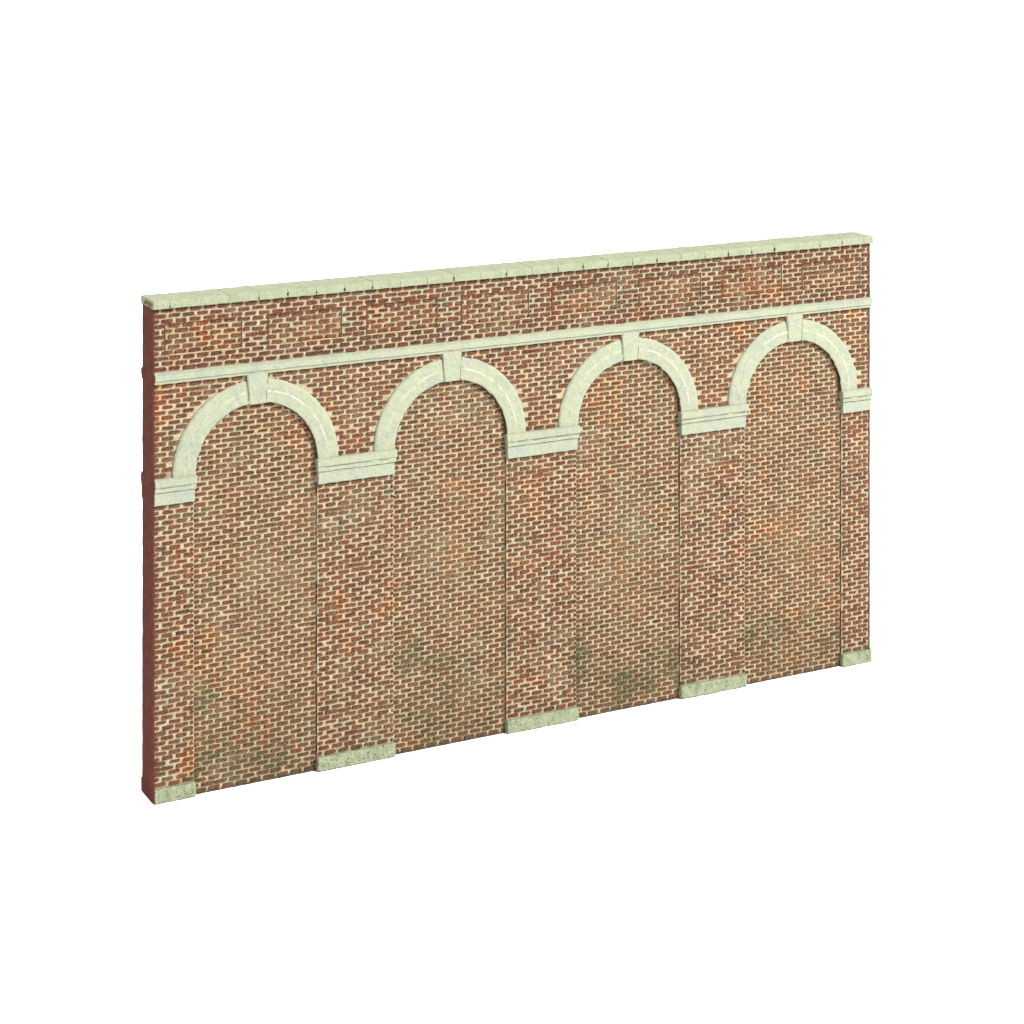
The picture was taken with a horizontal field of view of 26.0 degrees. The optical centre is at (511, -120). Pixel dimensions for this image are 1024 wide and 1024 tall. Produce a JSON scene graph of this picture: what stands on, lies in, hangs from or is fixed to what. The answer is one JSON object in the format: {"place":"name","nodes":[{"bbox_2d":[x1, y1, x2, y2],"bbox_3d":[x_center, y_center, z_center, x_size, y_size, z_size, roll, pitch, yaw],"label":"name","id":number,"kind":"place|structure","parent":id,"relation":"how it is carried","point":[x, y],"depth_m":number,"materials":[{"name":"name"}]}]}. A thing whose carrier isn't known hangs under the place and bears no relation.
{"place":"outdoors","nodes":[
{"label":"outdoors","id":0,"kind":"place"},
{"bbox_2d":[0,0,1023,1023],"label":"ground","id":1,"kind":"structure","parent":0,"point":[837,846],"depth_m":0.73,"materials":[{"name":"white paper"}]},
{"bbox_2d":[141,232,872,804],"bbox_3d":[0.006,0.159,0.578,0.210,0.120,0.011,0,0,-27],"label":"arched wall","id":2,"kind":"structure","parent":1,"relation":"on","point":[385,516],"depth_m":0.57,"materials":[{"name":"brown brick"}]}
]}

